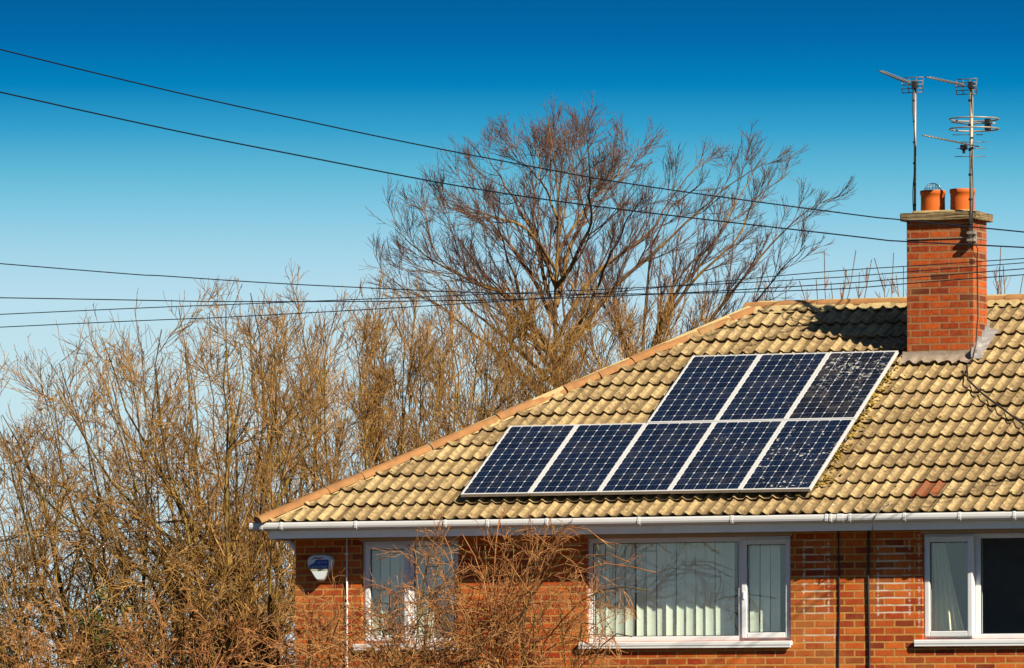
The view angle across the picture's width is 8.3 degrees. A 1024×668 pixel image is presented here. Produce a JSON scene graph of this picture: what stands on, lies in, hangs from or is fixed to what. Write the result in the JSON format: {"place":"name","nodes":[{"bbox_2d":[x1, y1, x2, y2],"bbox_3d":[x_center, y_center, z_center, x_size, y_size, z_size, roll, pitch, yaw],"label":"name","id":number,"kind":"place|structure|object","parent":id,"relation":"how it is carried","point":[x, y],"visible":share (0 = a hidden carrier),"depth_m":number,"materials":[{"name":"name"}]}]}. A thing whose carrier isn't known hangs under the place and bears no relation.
{"place":"outdoors","nodes":[
{"label":"outdoors","id":0,"kind":"place"},
{"bbox_2d":[0,91,1023,247],"bbox_3d":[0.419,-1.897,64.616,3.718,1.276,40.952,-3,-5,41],"label":"overhead line","id":1,"kind":"object","parent":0,"point":[502,192],"visible":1,"depth_m":66.42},
{"bbox_2d":[0,49,1023,232],"bbox_3d":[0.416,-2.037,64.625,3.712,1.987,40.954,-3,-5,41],"label":"overhead line","id":2,"kind":"object","parent":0,"point":[506,161],"visible":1,"depth_m":66.44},
{"bbox_2d":[0,263,1023,294],"bbox_3d":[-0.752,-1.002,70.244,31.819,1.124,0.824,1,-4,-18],"label":"overhead line","id":3,"kind":"object","parent":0,"point":[510,293],"visible":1,"depth_m":70.81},
{"bbox_2d":[0,268,1023,301],"bbox_3d":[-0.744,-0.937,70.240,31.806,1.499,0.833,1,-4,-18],"label":"overhead line","id":4,"kind":"object","parent":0,"point":[506,299],"visible":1,"depth_m":70.75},
{"bbox_2d":[0,258,1023,327],"bbox_3d":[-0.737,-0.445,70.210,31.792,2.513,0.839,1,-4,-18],"label":"overhead line","id":5,"kind":"object","parent":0,"point":[506,300],"visible":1,"depth_m":70.76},
{"bbox_2d":[0,262,1023,314],"bbox_3d":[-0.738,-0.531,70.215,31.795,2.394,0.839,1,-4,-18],"label":"overhead line","id":6,"kind":"object","parent":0,"point":[509,293],"visible":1,"depth_m":70.84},
{"bbox_2d":[0,0,1023,667],"label":"sky","id":7,"kind":"structure","parent":0,"point":[80,190],"materials":[{"name":"blue"}]},
{"label":"ground","id":8,"kind":"structure","parent":0,"visible":0},
{"bbox_2d":[0,426,118,667],"bbox_3d":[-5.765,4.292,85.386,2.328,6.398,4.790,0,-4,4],"label":"willow tree","id":9,"kind":"object","parent":8,"relation":"on","point":[16,512],"visible":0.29,"depth_m":85.82,"materials":[{"name":"brown plant"}]},
{"bbox_2d":[0,581,153,667],"bbox_3d":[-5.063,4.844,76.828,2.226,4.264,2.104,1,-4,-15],"label":"bare shrub","id":10,"kind":"object","parent":8,"relation":"on","point":[74,646],"visible":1,"depth_m":76.62,"materials":[{"name":"brown plant"}]},
{"bbox_2d":[67,586,156,667],"bbox_3d":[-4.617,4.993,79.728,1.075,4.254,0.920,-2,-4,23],"label":"bare shrub","id":11,"kind":"object","parent":8,"relation":"on","point":[99,617],"visible":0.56,"depth_m":79.77,"materials":[{"name":"brown plant"}]},
{"bbox_2d":[0,312,233,667],"bbox_3d":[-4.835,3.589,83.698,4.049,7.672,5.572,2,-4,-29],"label":"willow tree","id":12,"kind":"object","parent":8,"relation":"on","point":[79,554],"visible":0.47,"depth_m":83.17,"materials":[{"name":"brown plant"}]},
{"bbox_2d":[0,463,264,667],"bbox_3d":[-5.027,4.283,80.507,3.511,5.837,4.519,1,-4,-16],"label":"willow tree","id":13,"kind":"object","parent":8,"relation":"on","point":[148,639],"visible":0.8,"depth_m":80.09,"materials":[{"name":"brown plant"}]},
{"bbox_2d":[0,491,287,667],"bbox_3d":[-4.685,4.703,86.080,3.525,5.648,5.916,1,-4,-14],"label":"willow tree","id":14,"kind":"object","parent":8,"relation":"on","point":[98,583],"visible":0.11,"depth_m":85.04,"materials":[{"name":"brown plant"}]},
{"bbox_2d":[56,585,301,667],"bbox_3d":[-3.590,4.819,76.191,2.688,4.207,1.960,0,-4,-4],"label":"bare shrub","id":15,"kind":"object","parent":8,"relation":"on","point":[209,636],"visible":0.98,"depth_m":76.22,"materials":[{"name":"brown plant"}]},
{"bbox_2d":[13,275,345,667],"bbox_3d":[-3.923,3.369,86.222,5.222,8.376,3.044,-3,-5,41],"label":"willow tree","id":16,"kind":"object","parent":8,"relation":"on","point":[277,330],"visible":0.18,"depth_m":85.96,"materials":[{"name":"brown plant"}]},
{"bbox_2d":[0,276,388,667],"bbox_3d":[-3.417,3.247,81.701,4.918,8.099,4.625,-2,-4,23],"label":"willow tree","id":17,"kind":"object","parent":8,"relation":"on","point":[275,553],"visible":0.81,"depth_m":81.54,"materials":[{"name":"brown plant"}]},
{"bbox_2d":[246,560,400,667],"bbox_3d":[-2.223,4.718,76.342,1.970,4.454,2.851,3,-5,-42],"label":"bare shrub","id":18,"kind":"object","parent":8,"relation":"on","point":[332,621],"visible":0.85,"depth_m":76.17,"materials":[{"name":"brown plant"}]},
{"bbox_2d":[212,258,488,664],"bbox_3d":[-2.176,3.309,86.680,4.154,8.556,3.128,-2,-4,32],"label":"willow tree","id":19,"kind":"object","parent":8,"relation":"on","point":[401,396],"visible":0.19,"depth_m":86.51,"materials":[{"name":"brown plant"}]},
{"bbox_2d":[238,607,507,667],"bbox_3d":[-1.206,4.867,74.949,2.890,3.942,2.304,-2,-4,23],"label":"bare shrub","id":20,"kind":"object","parent":8,"relation":"on","point":[370,651],"visible":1,"depth_m":74.80,"materials":[{"name":"brown plant"}]},
{"bbox_2d":[263,299,537,633],"bbox_3d":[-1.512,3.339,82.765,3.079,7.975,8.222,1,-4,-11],"label":"willow tree","id":21,"kind":"object","parent":8,"relation":"on","point":[364,409],"visible":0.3,"depth_m":82.86,"materials":[{"name":"brown plant"}]},
{"bbox_2d":[293,504,529,667],"bbox_3d":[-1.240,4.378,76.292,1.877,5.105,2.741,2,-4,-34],"label":"bare shrub","id":22,"kind":"object","parent":8,"relation":"on","point":[436,592],"visible":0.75,"depth_m":76.14,"materials":[{"name":"brown plant"}]},
{"bbox_2d":[306,560,628,667],"bbox_3d":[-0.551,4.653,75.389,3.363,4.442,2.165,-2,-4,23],"label":"bare shrub","id":23,"kind":"object","parent":8,"relation":"on","point":[435,610],"visible":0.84,"depth_m":75.34,"materials":[{"name":"brown plant"}]},
{"bbox_2d":[345,265,617,465],"bbox_3d":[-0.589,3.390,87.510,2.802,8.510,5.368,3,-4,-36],"label":"willow tree","id":24,"kind":"object","parent":8,"relation":"on","point":[510,339],"visible":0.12,"depth_m":86.99,"materials":[{"name":"brown plant"}]},
{"bbox_2d":[424,503,544,667],"bbox_3d":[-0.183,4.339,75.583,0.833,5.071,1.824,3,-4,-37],"label":"bare shrub","id":25,"kind":"object","parent":8,"relation":"on","point":[506,663],"visible":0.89,"depth_m":75.41,"materials":[{"name":"brown plant"}]},
{"bbox_2d":[350,518,656,667],"bbox_3d":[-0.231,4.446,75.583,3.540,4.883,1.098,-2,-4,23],"label":"bare shrub","id":26,"kind":"object","parent":8,"relation":"on","point":[471,598],"visible":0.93,"depth_m":75.56,"materials":[{"name":"brown plant"}]},
{"bbox_2d":[390,510,648,667],"bbox_3d":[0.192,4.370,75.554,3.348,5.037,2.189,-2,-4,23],"label":"bare shrub","id":27,"kind":"object","parent":8,"relation":"on","point":[553,553],"visible":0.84,"depth_m":75.61,"materials":[{"name":"brown plant"}]},
{"bbox_2d":[443,547,644,667],"bbox_3d":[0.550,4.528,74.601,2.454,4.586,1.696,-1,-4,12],"label":"bare shrub","id":28,"kind":"object","parent":8,"relation":"on","point":[563,638],"visible":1,"depth_m":74.81,"materials":[{"name":"brown plant"}]},
{"bbox_2d":[422,255,694,436],"bbox_3d":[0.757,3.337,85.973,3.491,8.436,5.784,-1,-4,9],"label":"willow tree","id":29,"kind":"object","parent":8,"relation":"on","point":[570,365],"visible":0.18,"depth_m":85.30,"materials":[{"name":"brown plant"}]},
{"bbox_2d":[359,90,809,391],"bbox_3d":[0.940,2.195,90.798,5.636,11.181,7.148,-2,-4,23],"label":"bare tree","id":30,"kind":"object","parent":8,"relation":"on","point":[542,254],"visible":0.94,"depth_m":90.80,"materials":[{"name":"brown wood"}]},
{"bbox_2d":[468,274,739,411],"bbox_3d":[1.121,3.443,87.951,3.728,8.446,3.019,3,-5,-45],"label":"willow tree","id":31,"kind":"object","parent":8,"relation":"on","point":[629,336],"visible":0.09,"depth_m":87.90,"materials":[{"name":"brown plant"}]},
{"bbox_2d":[249,183,1023,667],"bbox_3d":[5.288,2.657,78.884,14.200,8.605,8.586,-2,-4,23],"label":"brick house","id":32,"kind":"structure","parent":8,"relation":"on","point":[931,449],"depth_m":76.65,"materials":[{"name":"brick"}]},
{"bbox_2d":[307,555,334,581],"bbox_3d":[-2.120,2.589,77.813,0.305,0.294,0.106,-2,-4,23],"label":"alarm box","id":33,"kind":"object","parent":32,"relation":"attached to","point":[319,566],"visible":0.98,"depth_m":77.77,"materials":[{"name":"plastic"}]},
{"bbox_2d":[353,540,457,649],"bbox_3d":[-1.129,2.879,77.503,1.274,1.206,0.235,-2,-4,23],"label":"window","id":34,"kind":"structure","parent":32,"relation":"in","point":[370,558],"depth_m":77.60,"materials":[{"name":"white plastic"}]},
{"bbox_2d":[460,424,576,496],"bbox_3d":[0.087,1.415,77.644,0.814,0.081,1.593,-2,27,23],"label":"solar panel","id":35,"kind":"object","parent":32,"relation":"attached to","point":[517,461],"visible":1,"depth_m":77.60,"materials":[{"name":"blue glass"}]},
{"bbox_2d":[529,423,645,495],"bbox_3d":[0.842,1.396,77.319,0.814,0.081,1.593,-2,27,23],"label":"solar panel","id":36,"kind":"object","parent":32,"relation":"attached to","point":[587,459],"visible":1,"depth_m":77.27,"materials":[{"name":"blue glass"}]},
{"bbox_2d":[599,421,714,494],"bbox_3d":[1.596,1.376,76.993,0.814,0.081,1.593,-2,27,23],"label":"solar panel","id":37,"kind":"object","parent":32,"relation":"attached to","point":[656,458],"visible":1,"depth_m":76.95,"materials":[{"name":"blue glass"}]},
{"bbox_2d":[578,536,791,648],"bbox_3d":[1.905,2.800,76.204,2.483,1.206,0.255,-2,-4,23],"label":"window","id":38,"kind":"structure","parent":32,"relation":"in","point":[698,562],"depth_m":76.24,"materials":[{"name":"white plastic"}]},
{"bbox_2d":[647,354,759,422],"bbox_3d":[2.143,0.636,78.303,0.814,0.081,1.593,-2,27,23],"label":"solar panel","id":39,"kind":"object","parent":32,"relation":"attached to","point":[703,388],"visible":1,"depth_m":78.28,"materials":[{"name":"blue glass"}]},
{"bbox_2d":[669,420,784,493],"bbox_3d":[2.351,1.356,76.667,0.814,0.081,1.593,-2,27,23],"label":"solar panel","id":40,"kind":"object","parent":32,"relation":"attached to","point":[726,457],"visible":1,"depth_m":76.62,"materials":[{"name":"blue glass"}]},
{"bbox_2d":[716,352,828,420],"bbox_3d":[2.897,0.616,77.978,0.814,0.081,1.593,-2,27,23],"label":"solar panel","id":41,"kind":"object","parent":32,"relation":"attached to","point":[772,387],"visible":1,"depth_m":77.96,"materials":[{"name":"blue glass"}]},
{"bbox_2d":[740,419,854,492],"bbox_3d":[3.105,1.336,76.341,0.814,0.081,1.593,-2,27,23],"label":"solar panel","id":42,"kind":"object","parent":32,"relation":"attached to","point":[797,455],"visible":1,"depth_m":76.29,"materials":[{"name":"blue glass"}]},
{"bbox_2d":[838,531,839,667],"bbox_3d":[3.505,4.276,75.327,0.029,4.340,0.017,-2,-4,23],"label":"wall cable","id":43,"kind":"object","parent":32,"relation":"attached to","point":[839,602],"depth_m":75.40,"materials":[{"name":"black plastic"}]},
{"bbox_2d":[786,351,898,420],"bbox_3d":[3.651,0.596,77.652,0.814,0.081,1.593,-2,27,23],"label":"solar panel","id":44,"kind":"object","parent":32,"relation":"attached to","point":[842,385],"visible":1,"depth_m":77.62,"materials":[{"name":"blue glass"}]},
{"bbox_2d":[867,530,870,667],"bbox_3d":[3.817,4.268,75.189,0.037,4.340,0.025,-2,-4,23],"label":"wall cable","id":45,"kind":"object","parent":32,"relation":"attached to","point":[868,596],"depth_m":75.27,"materials":[{"name":"black plastic"}]},
{"bbox_2d":[872,500,892,530],"bbox_3d":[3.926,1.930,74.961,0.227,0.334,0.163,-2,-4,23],"label":"gutter cable","id":46,"kind":"object","parent":32,"relation":"attached to","point":[878,512],"visible":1,"depth_m":74.92,"materials":[{"name":"grey plastic"}]},
{"bbox_2d":[877,71,923,210],"bbox_3d":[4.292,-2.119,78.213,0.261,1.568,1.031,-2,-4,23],"label":"tv aerial","id":47,"kind":"object","parent":32,"relation":"attached to","point":[914,85],"visible":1,"depth_m":78.64,"materials":[{"name":"grey metal"}]},
{"bbox_2d":[906,76,998,242],"bbox_3d":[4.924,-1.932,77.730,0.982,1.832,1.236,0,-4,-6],"label":"tv aerial","id":48,"kind":"object","parent":32,"relation":"attached to","point":[971,232],"visible":1,"depth_m":77.90,"materials":[{"name":"metal"}]},
{"bbox_2d":[973,243,978,356],"bbox_3d":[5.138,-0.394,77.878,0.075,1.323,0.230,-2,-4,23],"label":"aerial cable","id":49,"kind":"object","parent":48,"relation":"attached to","point":[977,301],"visible":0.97,"depth_m":77.97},
{"bbox_2d":[914,533,1023,645],"bbox_3d":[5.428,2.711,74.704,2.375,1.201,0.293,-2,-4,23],"label":"window","id":50,"kind":"structure","parent":32,"relation":"in","point":[942,617],"depth_m":74.95,"materials":[{"name":"white plastic"}]},
{"bbox_2d":[966,364,1023,425],"bbox_3d":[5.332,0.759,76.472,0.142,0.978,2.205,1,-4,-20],"label":"roof cable","id":51,"kind":"object","parent":32,"relation":"attached to","point":[995,403],"visible":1,"depth_m":76.65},
{"bbox_2d":[554,132,856,374],"bbox_3d":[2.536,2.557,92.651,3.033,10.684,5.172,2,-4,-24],"label":"bare tree","id":52,"kind":"object","parent":8,"relation":"on","point":[695,262],"visible":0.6,"depth_m":92.98,"materials":[{"name":"brown wood"}]},
{"bbox_2d":[753,268,817,299],"bbox_3d":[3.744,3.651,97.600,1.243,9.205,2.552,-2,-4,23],"label":"sapling","id":53,"kind":"object","parent":8,"relation":"on","point":[786,289],"visible":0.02,"depth_m":98.21,"materials":[{"name":"brown wood"}]},
{"bbox_2d":[824,250,855,298],"bbox_3d":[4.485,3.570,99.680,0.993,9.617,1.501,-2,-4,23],"label":"sapling","id":54,"kind":"object","parent":8,"relation":"on","point":[844,285],"visible":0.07,"depth_m":100.11,"materials":[{"name":"brown wood"}]},
{"bbox_2d":[856,253,906,297],"bbox_3d":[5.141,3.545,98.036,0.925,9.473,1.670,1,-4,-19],"label":"sapling","id":55,"kind":"object","parent":8,"relation":"on","point":[892,292],"visible":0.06,"depth_m":98.70,"materials":[{"name":"brown wood"}]},
{"bbox_2d":[992,247,1023,293],"bbox_3d":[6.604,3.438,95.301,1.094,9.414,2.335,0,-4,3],"label":"sapling","id":56,"kind":"object","parent":8,"relation":"on","point":[1000,282],"visible":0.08,"depth_m":96.50,"materials":[{"name":"brown wood"}]}
]}

